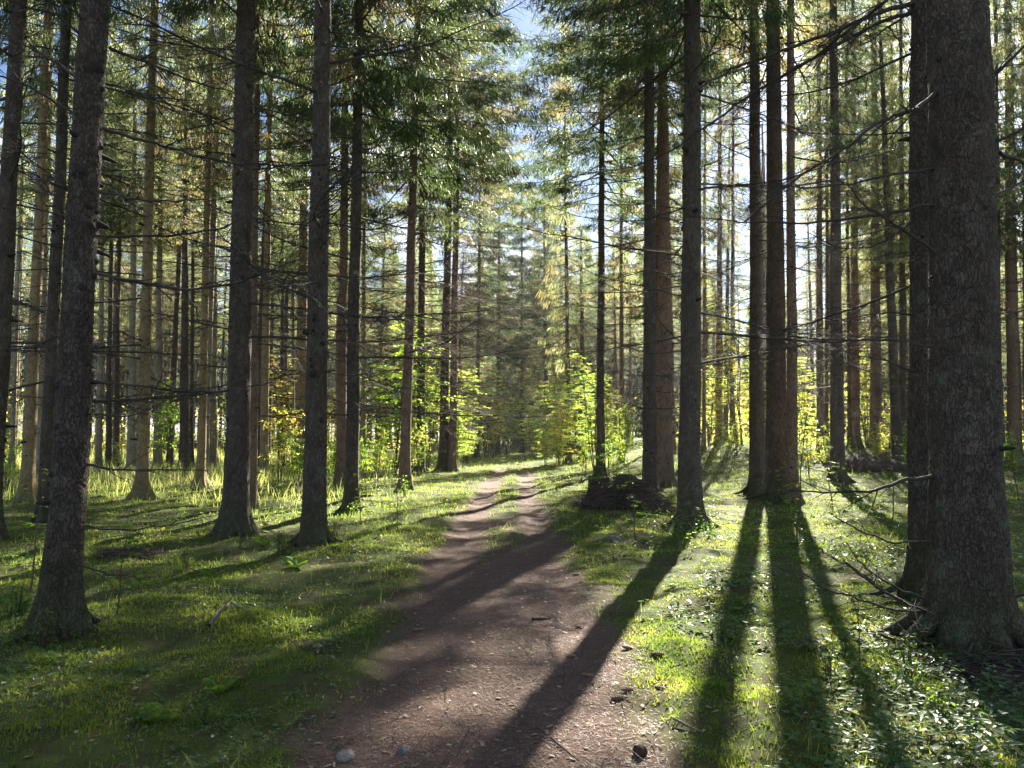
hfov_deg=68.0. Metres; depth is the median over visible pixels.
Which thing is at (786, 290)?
spruce tree
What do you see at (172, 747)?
wood sorrel
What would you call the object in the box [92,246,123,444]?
spruce tree
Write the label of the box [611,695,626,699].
spruce cone
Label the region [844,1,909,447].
spruce tree
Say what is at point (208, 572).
fern
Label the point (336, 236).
spruce tree
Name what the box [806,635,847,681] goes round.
leafy plant
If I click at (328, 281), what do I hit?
spruce tree
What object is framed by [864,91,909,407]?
spruce tree
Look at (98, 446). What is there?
spruce tree
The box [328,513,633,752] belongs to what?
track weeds
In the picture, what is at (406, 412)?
spruce tree
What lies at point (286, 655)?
moss
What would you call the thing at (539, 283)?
spruce tree
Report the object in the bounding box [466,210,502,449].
spruce tree
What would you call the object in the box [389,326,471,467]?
young tree
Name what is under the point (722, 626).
leafy plant
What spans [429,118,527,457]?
spruce tree
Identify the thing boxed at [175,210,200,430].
spruce tree
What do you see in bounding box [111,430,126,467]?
bush
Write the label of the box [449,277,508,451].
spruce tree
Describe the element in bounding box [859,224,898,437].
spruce tree
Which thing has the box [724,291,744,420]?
spruce tree
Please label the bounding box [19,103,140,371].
spruce tree
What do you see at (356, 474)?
sapling
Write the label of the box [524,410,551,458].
young tree
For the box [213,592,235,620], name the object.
fallen stick
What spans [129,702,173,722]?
fern
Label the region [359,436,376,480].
bush
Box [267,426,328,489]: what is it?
bush
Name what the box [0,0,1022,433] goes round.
sky
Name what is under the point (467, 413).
young tree
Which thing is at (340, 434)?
spruce tree
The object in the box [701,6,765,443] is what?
spruce tree
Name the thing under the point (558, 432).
young tree
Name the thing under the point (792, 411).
spruce tree
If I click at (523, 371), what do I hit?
spruce tree
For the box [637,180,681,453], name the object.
spruce tree
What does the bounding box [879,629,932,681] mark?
leafy plant
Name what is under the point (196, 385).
spruce tree
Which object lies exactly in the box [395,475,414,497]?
leafy plant
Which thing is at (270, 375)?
spruce tree
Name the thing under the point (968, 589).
spruce tree
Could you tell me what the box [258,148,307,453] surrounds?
spruce tree
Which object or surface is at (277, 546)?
leafy plant
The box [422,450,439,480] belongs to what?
sapling
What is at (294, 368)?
spruce tree
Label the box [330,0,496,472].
spruce tree
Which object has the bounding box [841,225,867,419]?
spruce tree
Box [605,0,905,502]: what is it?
spruce tree
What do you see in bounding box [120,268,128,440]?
spruce tree
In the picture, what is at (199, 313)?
spruce tree
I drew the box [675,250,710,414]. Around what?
spruce tree
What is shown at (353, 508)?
leafy plant
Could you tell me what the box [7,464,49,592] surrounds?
sapling
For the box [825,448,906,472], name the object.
brush pile
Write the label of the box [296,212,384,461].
spruce tree
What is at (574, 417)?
young tree
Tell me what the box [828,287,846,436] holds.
spruce tree
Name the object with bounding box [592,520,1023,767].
broadleaf ground cover
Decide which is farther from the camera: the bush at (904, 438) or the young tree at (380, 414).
the young tree at (380, 414)
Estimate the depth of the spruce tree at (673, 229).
26.51 m
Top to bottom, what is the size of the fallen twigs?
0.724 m
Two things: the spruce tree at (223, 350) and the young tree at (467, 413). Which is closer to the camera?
the young tree at (467, 413)
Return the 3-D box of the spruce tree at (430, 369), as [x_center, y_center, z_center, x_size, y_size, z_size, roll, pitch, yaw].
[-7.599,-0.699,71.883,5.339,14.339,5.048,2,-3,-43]
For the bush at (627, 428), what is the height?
3.212 m
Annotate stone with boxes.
[336,749,354,762]
[396,745,409,754]
[609,536,619,541]
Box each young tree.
[269,348,304,467]
[327,391,335,449]
[359,313,460,471]
[366,355,396,464]
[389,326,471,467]
[428,403,480,456]
[457,358,495,463]
[460,360,512,457]
[471,375,517,457]
[490,373,533,454]
[504,393,548,455]
[519,350,576,455]
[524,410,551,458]
[532,401,586,466]
[534,428,553,465]
[537,363,585,463]
[551,363,607,466]
[566,347,618,470]
[586,365,631,467]
[701,270,765,446]
[701,362,732,446]
[722,342,786,424]
[786,357,829,447]
[844,328,889,444]
[868,356,908,422]
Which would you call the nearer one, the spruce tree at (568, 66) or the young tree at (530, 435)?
the spruce tree at (568, 66)
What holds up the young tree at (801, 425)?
on the ground at (468, 524)
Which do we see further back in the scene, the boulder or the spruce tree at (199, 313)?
the spruce tree at (199, 313)
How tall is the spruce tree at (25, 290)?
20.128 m
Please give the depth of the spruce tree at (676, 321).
49.22 m
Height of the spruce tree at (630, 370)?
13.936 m
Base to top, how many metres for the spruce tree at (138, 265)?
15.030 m
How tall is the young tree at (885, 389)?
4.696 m
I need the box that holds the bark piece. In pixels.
[532,617,550,619]
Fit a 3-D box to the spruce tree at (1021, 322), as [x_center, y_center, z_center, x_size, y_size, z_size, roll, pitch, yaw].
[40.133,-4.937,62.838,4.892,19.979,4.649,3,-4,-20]
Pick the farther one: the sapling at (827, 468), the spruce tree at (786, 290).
the spruce tree at (786, 290)
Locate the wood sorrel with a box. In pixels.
[0,484,467,767]
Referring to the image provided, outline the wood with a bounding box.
[5,234,1023,446]
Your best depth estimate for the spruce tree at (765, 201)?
49.06 m
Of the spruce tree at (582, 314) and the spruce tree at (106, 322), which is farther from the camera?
the spruce tree at (106, 322)
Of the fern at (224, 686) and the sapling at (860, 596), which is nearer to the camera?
the fern at (224, 686)
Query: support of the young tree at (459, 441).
on the ground at (468, 524)
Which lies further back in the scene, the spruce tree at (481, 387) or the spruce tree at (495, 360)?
the spruce tree at (495, 360)
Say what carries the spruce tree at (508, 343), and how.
on the ground at (468, 524)
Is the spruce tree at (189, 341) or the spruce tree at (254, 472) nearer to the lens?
the spruce tree at (254, 472)
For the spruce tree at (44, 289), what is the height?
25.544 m
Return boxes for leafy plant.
[0,581,35,616]
[22,601,70,647]
[117,700,165,731]
[173,539,198,568]
[265,527,294,554]
[328,520,345,537]
[343,500,365,512]
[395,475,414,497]
[697,521,719,538]
[703,613,747,642]
[703,649,750,692]
[772,485,788,503]
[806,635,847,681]
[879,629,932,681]
[914,687,972,724]
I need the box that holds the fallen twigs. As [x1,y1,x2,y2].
[0,478,1023,767]
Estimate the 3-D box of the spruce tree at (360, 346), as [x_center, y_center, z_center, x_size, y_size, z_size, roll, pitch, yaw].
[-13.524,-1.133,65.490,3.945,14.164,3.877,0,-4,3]
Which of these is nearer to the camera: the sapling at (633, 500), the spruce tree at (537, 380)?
the sapling at (633, 500)
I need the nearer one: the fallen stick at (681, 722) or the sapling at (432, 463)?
the fallen stick at (681, 722)
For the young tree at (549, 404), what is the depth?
56.27 m
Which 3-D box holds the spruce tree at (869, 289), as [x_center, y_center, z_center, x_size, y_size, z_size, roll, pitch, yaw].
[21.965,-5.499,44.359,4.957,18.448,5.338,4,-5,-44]
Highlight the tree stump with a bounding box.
[587,475,609,495]
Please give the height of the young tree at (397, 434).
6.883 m
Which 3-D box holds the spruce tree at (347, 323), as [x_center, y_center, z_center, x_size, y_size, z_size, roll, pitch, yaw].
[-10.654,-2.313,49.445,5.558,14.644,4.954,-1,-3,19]
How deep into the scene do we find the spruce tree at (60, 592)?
6.28 m
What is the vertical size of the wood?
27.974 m
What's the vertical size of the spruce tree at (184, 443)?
19.355 m
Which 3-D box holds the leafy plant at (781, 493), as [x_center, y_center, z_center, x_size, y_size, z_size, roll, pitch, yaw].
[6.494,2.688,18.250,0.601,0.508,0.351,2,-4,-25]
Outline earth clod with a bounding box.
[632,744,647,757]
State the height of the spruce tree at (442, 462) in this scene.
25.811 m
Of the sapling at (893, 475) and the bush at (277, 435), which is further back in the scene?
the bush at (277, 435)
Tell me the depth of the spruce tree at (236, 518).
12.32 m
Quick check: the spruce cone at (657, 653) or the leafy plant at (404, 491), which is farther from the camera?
the leafy plant at (404, 491)
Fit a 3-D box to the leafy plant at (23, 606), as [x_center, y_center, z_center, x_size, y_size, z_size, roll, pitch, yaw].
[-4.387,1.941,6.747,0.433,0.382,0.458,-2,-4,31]
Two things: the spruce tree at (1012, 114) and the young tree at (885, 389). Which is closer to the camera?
the spruce tree at (1012, 114)
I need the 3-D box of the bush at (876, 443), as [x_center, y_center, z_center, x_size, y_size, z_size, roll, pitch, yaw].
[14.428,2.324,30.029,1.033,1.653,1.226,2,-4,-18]
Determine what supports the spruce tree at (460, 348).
on the ground at (468, 524)
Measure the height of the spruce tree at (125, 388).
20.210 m
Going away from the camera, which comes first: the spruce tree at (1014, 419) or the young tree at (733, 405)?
the spruce tree at (1014, 419)
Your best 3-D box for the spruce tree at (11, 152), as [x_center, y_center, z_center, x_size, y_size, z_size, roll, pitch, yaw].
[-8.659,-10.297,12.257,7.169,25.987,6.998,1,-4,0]
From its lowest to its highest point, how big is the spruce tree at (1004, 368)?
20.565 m
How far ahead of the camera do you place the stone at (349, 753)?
3.96 m
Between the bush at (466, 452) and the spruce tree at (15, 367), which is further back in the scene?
the bush at (466, 452)
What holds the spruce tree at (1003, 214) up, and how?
on the ground at (468, 524)
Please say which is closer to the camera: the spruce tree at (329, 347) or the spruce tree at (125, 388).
the spruce tree at (329, 347)
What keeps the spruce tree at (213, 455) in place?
on the ground at (468, 524)
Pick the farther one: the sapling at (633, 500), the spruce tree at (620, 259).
the spruce tree at (620, 259)
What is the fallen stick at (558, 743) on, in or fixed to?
on the ground at (468, 524)
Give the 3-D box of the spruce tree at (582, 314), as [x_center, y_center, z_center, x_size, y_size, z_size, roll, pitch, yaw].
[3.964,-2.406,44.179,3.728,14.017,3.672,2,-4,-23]
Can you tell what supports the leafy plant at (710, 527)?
on the ground at (468, 524)
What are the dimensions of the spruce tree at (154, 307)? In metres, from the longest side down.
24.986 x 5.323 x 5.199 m
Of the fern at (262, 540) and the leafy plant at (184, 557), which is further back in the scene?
the fern at (262, 540)
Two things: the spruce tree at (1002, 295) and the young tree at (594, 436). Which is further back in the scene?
the spruce tree at (1002, 295)
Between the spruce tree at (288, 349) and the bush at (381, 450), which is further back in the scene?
the spruce tree at (288, 349)
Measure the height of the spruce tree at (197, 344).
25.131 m
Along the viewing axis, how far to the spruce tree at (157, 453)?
32.60 m
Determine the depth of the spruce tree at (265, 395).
28.08 m
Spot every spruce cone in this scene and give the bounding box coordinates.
[566,654,575,657]
[582,672,593,676]
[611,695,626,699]
[621,687,634,691]
[622,645,631,648]
[650,651,663,655]
[653,685,665,689]
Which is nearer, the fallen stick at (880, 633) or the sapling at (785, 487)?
the fallen stick at (880, 633)
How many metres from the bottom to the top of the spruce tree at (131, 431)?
19.315 m
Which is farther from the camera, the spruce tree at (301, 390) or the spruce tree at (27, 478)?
the spruce tree at (301, 390)
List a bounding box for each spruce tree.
[0,0,179,481]
[0,0,218,538]
[0,0,227,502]
[0,0,277,522]
[0,0,394,644]
[0,18,62,469]
[5,175,32,448]
[7,161,34,452]
[8,0,478,509]
[11,0,280,500]
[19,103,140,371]
[20,14,142,471]
[24,135,98,339]
[31,16,104,329]
[48,0,506,539]
[60,257,104,394]
[65,37,156,466]
[73,0,538,547]
[91,247,108,446]
[92,43,167,468]
[92,75,155,430]
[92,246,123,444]
[94,0,331,489]
[94,10,190,471]
[104,255,140,445]
[105,112,181,423]
[105,187,189,442]
[114,44,201,468]
[119,27,227,472]
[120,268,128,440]
[122,2,231,463]
[136,128,190,453]
[151,63,230,467]
[151,224,181,451]
[151,255,180,431]
[151,268,180,416]
[153,0,571,512]
[153,247,228,421]
[161,0,266,475]
[164,66,232,468]
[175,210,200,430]
[176,0,378,477]
[179,208,223,426]
[180,223,226,439]
[194,251,222,426]
[194,293,200,437]
[200,174,231,442]
[212,0,492,487]
[216,5,397,466]
[217,253,258,339]
[219,129,336,460]
[225,0,305,468]
[225,172,295,412]
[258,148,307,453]
[258,214,296,456]
[264,0,570,492]
[269,225,296,459]
[270,127,333,458]
[277,270,296,416]
[279,298,296,410]
[287,203,348,430]
[295,186,401,425]
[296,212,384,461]
[296,257,335,432]
[327,5,459,470]
[328,185,336,399]
[328,241,389,396]
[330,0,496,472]
[332,0,556,471]
[346,0,550,471]
[347,220,417,458]
[359,302,374,422]
[360,278,384,445]
[367,266,404,454]
[373,272,401,447]
[383,241,449,455]
[397,261,428,414]
[416,253,450,452]
[425,280,471,411]
[425,302,438,443]
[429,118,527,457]
[431,248,487,455]
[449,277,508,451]
[450,126,551,454]
[457,304,491,451]
[460,0,733,475]
[466,181,577,452]
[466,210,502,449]
[483,234,511,447]
[494,0,908,531]
[500,142,594,454]
[507,184,626,451]
[512,23,627,462]
[512,180,574,452]
[528,287,553,447]
[531,0,765,496]
[550,225,610,460]
[560,0,762,487]
[584,252,613,439]
[585,14,643,462]
[591,232,637,442]
[593,262,635,450]
[599,2,717,444]
[604,260,632,420]
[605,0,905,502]
[605,238,634,421]
[606,276,642,442]
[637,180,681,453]
[637,245,680,421]
[642,297,680,413]
[643,0,908,503]
[670,86,723,424]
[671,0,895,495]
[671,2,747,451]
[673,21,765,445]
[673,284,680,437]
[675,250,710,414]
[680,0,1021,604]
[680,0,1023,658]
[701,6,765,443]
[701,256,724,438]
[702,123,749,441]
[702,272,730,437]
[703,0,908,483]
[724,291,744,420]
[727,0,880,456]
[736,1,884,454]
[736,126,786,437]
[746,151,766,340]
[784,232,804,373]
[795,0,909,447]
[797,211,828,438]
[797,261,816,436]
[799,0,909,449]
[804,204,850,411]
[805,251,829,413]
[809,0,906,447]
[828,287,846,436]
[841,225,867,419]
[841,236,885,410]
[841,270,862,423]
[842,186,908,419]
[843,0,909,461]
[844,0,910,448]
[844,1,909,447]
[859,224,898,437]
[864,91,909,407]
[880,295,909,366]
[881,291,908,425]
[901,0,1023,467]
[905,111,1021,408]
[990,0,1023,467]
[991,0,1023,454]
[999,126,1022,443]
[1000,258,1022,403]
[1000,270,1005,342]
[1001,229,1022,426]
[1001,268,1022,391]
[1002,314,1006,417]
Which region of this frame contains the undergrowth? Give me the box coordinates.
[0,432,1023,562]
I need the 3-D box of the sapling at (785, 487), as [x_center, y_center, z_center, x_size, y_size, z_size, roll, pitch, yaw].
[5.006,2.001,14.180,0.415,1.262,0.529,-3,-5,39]
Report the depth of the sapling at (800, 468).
11.23 m
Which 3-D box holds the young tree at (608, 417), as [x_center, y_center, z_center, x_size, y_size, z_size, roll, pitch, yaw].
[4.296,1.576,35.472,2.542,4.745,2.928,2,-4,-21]
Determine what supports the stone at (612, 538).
on the ground at (468, 524)
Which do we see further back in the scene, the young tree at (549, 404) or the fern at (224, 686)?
the young tree at (549, 404)
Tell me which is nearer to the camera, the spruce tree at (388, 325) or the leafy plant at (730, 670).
the leafy plant at (730, 670)
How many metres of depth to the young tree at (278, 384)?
34.69 m
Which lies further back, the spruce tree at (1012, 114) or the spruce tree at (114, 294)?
the spruce tree at (114, 294)
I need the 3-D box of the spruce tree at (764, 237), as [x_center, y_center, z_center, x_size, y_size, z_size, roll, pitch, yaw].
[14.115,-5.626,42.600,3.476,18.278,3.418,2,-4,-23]
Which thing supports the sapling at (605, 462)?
on the ground at (468, 524)
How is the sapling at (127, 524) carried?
on the ground at (468, 524)
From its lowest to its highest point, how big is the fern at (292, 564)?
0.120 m
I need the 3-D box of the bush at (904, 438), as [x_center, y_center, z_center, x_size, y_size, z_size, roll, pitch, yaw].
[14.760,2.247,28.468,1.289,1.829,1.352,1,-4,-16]
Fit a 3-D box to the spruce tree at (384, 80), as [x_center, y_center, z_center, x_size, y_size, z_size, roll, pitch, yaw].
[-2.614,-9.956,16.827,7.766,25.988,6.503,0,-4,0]
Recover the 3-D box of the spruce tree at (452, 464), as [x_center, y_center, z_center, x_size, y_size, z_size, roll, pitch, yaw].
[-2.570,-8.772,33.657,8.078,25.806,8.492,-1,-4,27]
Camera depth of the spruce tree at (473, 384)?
67.99 m
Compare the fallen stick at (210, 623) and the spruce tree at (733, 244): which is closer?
the fallen stick at (210, 623)
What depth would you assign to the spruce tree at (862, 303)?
50.24 m
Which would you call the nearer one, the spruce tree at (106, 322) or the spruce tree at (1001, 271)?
the spruce tree at (1001, 271)
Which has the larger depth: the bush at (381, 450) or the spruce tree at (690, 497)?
the bush at (381, 450)
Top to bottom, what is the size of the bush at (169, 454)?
3.907 m
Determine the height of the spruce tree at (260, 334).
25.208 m
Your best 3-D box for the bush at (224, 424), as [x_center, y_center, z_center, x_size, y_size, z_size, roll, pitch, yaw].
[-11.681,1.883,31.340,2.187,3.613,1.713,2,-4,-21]
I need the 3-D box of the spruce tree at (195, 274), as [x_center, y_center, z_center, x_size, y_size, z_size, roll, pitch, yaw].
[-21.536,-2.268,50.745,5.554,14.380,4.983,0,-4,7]
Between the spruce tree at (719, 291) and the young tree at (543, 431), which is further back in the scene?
the young tree at (543, 431)
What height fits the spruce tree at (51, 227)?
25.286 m
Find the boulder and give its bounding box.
[611,473,642,486]
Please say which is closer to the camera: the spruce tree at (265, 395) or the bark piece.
the bark piece
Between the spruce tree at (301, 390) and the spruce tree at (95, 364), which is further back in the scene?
the spruce tree at (95, 364)
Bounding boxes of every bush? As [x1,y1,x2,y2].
[3,431,22,489]
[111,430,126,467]
[136,381,194,467]
[210,393,226,456]
[258,405,304,483]
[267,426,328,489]
[327,429,364,473]
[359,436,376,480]
[365,427,398,481]
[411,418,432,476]
[459,430,471,465]
[548,435,569,465]
[572,438,596,473]
[600,423,633,476]
[611,400,642,464]
[711,427,738,466]
[721,416,748,455]
[798,414,829,475]
[813,421,829,467]
[865,423,889,456]
[890,420,906,463]
[1003,431,1023,475]
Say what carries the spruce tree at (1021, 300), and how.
on the ground at (468, 524)
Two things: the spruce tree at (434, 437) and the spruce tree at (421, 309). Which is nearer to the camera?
the spruce tree at (421, 309)
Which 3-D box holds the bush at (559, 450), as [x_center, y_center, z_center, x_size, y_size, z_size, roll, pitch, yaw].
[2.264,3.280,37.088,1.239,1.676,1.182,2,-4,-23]
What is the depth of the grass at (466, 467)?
13.07 m
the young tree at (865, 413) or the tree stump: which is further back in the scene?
the young tree at (865, 413)
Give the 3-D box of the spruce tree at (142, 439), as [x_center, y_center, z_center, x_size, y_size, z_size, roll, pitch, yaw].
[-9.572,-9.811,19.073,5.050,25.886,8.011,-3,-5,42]
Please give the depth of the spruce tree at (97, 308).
57.29 m
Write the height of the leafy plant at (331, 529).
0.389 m
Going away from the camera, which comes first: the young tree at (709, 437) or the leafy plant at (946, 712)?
the leafy plant at (946, 712)
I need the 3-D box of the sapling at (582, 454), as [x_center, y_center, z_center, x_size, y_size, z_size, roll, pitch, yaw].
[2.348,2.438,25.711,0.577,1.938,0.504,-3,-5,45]
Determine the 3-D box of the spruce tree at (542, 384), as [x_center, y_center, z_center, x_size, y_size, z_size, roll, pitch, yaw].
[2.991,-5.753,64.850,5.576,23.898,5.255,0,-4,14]
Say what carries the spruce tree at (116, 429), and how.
on the ground at (468, 524)
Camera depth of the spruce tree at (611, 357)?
83.11 m
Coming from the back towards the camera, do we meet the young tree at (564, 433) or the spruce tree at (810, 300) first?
the spruce tree at (810, 300)
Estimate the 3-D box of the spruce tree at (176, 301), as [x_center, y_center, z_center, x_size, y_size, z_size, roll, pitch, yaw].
[-16.772,-8.276,38.481,5.572,25.269,5.353,-2,-4,31]
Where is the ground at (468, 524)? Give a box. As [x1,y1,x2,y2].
[0,430,1023,767]
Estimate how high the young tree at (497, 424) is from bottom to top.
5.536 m
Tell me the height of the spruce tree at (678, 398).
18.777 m
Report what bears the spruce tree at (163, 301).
on the ground at (468, 524)
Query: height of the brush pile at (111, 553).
0.258 m
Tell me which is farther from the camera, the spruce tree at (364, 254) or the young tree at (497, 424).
the young tree at (497, 424)
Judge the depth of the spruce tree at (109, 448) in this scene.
32.77 m
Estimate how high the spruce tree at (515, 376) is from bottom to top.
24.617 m
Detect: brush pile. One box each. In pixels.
[90,544,168,559]
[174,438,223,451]
[563,473,676,511]
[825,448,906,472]
[894,640,1023,697]
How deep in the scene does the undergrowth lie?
13.94 m
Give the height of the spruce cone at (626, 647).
0.028 m
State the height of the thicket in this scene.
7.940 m
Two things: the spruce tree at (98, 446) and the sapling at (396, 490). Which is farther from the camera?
the spruce tree at (98, 446)
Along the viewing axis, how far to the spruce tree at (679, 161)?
33.76 m
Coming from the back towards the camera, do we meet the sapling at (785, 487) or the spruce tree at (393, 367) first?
the spruce tree at (393, 367)
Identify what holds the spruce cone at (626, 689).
on the ground at (468, 524)
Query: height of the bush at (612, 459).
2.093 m
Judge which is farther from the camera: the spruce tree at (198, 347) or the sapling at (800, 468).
the spruce tree at (198, 347)
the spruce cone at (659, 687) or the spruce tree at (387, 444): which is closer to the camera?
the spruce cone at (659, 687)
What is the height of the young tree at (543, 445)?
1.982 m
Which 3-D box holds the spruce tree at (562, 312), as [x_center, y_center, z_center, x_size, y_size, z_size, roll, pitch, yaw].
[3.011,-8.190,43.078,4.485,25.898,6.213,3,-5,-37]
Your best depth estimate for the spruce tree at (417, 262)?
78.98 m
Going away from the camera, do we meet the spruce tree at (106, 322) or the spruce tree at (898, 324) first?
the spruce tree at (898, 324)
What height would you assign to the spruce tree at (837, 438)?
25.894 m
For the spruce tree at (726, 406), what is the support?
on the ground at (468, 524)
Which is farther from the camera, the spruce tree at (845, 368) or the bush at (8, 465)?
the spruce tree at (845, 368)
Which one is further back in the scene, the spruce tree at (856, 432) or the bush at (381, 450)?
the spruce tree at (856, 432)
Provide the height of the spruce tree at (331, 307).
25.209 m
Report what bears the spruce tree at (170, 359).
on the ground at (468, 524)
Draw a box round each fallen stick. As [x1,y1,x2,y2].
[99,531,188,538]
[208,601,247,626]
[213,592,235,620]
[550,737,578,760]
[673,717,703,732]
[871,630,930,643]
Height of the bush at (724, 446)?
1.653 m
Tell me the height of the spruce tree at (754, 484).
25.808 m
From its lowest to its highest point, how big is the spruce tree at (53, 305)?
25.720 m
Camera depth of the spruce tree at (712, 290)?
64.02 m
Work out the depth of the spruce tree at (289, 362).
84.76 m
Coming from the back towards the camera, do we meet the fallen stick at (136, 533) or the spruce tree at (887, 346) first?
the spruce tree at (887, 346)
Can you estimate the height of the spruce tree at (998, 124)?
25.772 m
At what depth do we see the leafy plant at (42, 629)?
5.87 m
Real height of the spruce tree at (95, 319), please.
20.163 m
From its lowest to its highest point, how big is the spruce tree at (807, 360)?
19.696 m
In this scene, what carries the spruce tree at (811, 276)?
on the ground at (468, 524)
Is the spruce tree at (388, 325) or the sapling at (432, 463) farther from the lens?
the spruce tree at (388, 325)
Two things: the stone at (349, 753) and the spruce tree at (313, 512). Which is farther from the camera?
the spruce tree at (313, 512)
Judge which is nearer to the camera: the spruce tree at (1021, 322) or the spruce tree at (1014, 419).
the spruce tree at (1014, 419)
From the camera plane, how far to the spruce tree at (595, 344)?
68.49 m
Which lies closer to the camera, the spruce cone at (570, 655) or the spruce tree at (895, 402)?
the spruce cone at (570, 655)
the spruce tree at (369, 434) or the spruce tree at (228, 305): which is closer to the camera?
the spruce tree at (228, 305)
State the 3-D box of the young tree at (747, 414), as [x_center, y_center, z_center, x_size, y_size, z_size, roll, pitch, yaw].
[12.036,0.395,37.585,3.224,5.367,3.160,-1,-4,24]
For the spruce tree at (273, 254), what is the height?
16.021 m
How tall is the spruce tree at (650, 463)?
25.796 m
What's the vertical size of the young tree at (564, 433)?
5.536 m
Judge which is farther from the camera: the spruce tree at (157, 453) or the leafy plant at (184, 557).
the spruce tree at (157, 453)
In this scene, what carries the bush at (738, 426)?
on the ground at (468, 524)
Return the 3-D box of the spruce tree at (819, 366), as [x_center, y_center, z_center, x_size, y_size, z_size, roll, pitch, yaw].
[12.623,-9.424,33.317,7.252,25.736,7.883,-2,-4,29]
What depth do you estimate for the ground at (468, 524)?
6.39 m
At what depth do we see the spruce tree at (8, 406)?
65.54 m
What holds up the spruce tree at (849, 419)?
on the ground at (468, 524)
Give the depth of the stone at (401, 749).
4.01 m
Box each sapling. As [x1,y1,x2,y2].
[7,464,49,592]
[96,504,153,614]
[353,473,375,519]
[380,476,406,529]
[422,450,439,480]
[574,428,590,482]
[594,447,610,475]
[601,460,649,540]
[770,458,792,521]
[775,410,815,543]
[812,416,844,508]
[850,581,903,666]
[877,435,906,521]
[1003,412,1023,499]
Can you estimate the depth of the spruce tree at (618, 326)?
74.58 m
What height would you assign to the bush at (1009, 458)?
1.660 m
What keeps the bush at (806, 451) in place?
on the ground at (468, 524)
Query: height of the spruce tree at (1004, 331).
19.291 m
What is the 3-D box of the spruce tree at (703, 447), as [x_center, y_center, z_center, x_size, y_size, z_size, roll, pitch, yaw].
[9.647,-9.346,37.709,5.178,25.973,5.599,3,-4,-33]
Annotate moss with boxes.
[0,439,1023,767]
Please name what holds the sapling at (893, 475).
on the ground at (468, 524)
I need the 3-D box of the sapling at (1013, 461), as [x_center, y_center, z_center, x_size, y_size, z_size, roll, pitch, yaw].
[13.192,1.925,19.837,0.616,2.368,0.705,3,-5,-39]
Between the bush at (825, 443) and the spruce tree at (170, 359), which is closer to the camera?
the bush at (825, 443)
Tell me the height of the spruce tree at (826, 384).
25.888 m
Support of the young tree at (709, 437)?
on the ground at (468, 524)
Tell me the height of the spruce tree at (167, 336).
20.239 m
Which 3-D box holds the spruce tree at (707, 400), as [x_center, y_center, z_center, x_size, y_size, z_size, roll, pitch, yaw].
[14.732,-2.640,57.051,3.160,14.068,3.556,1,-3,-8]
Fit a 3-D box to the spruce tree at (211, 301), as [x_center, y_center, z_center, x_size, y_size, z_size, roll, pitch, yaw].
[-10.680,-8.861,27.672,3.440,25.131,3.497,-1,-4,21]
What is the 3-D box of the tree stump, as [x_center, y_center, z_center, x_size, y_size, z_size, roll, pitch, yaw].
[1.957,2.492,17.073,0.726,0.908,0.730,-3,-5,44]
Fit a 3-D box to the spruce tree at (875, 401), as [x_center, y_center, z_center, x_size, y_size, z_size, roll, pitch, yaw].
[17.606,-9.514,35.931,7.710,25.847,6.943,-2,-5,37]
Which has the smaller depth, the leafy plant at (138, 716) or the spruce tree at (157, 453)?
the leafy plant at (138, 716)
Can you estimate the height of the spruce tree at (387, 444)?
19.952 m
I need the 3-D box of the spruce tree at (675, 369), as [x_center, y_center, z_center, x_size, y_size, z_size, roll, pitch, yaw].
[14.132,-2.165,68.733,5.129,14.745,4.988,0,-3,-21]
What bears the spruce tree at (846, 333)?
on the ground at (468, 524)
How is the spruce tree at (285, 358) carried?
on the ground at (468, 524)
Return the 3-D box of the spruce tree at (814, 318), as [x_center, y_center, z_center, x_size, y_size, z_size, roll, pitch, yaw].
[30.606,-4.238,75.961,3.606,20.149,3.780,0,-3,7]
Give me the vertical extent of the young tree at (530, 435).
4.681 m
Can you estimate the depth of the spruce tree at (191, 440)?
34.84 m
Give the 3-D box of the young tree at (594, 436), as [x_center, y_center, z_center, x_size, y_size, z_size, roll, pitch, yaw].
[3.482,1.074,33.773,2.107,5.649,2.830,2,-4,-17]
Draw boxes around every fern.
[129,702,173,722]
[198,569,223,576]
[202,675,240,693]
[252,537,276,545]
[282,556,307,567]
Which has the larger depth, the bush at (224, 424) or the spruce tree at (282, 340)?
the spruce tree at (282, 340)
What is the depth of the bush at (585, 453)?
28.63 m
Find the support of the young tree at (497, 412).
on the ground at (468, 524)
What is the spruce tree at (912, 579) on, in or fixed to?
on the ground at (468, 524)
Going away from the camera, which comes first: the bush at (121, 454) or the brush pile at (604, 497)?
the brush pile at (604, 497)
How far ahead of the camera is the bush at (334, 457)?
22.84 m
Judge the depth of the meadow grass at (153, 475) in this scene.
23.96 m
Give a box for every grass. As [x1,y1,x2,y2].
[0,437,1023,767]
[3,443,437,506]
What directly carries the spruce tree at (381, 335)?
on the ground at (468, 524)
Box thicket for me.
[5,353,1023,453]
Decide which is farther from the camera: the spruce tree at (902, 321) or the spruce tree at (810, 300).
the spruce tree at (810, 300)
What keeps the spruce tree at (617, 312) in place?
on the ground at (468, 524)
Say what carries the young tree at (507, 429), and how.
on the ground at (468, 524)
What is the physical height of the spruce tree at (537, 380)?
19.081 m
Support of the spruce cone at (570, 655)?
on the ground at (468, 524)
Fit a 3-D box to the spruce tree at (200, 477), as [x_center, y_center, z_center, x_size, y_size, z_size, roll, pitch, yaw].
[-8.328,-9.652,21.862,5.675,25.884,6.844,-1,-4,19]

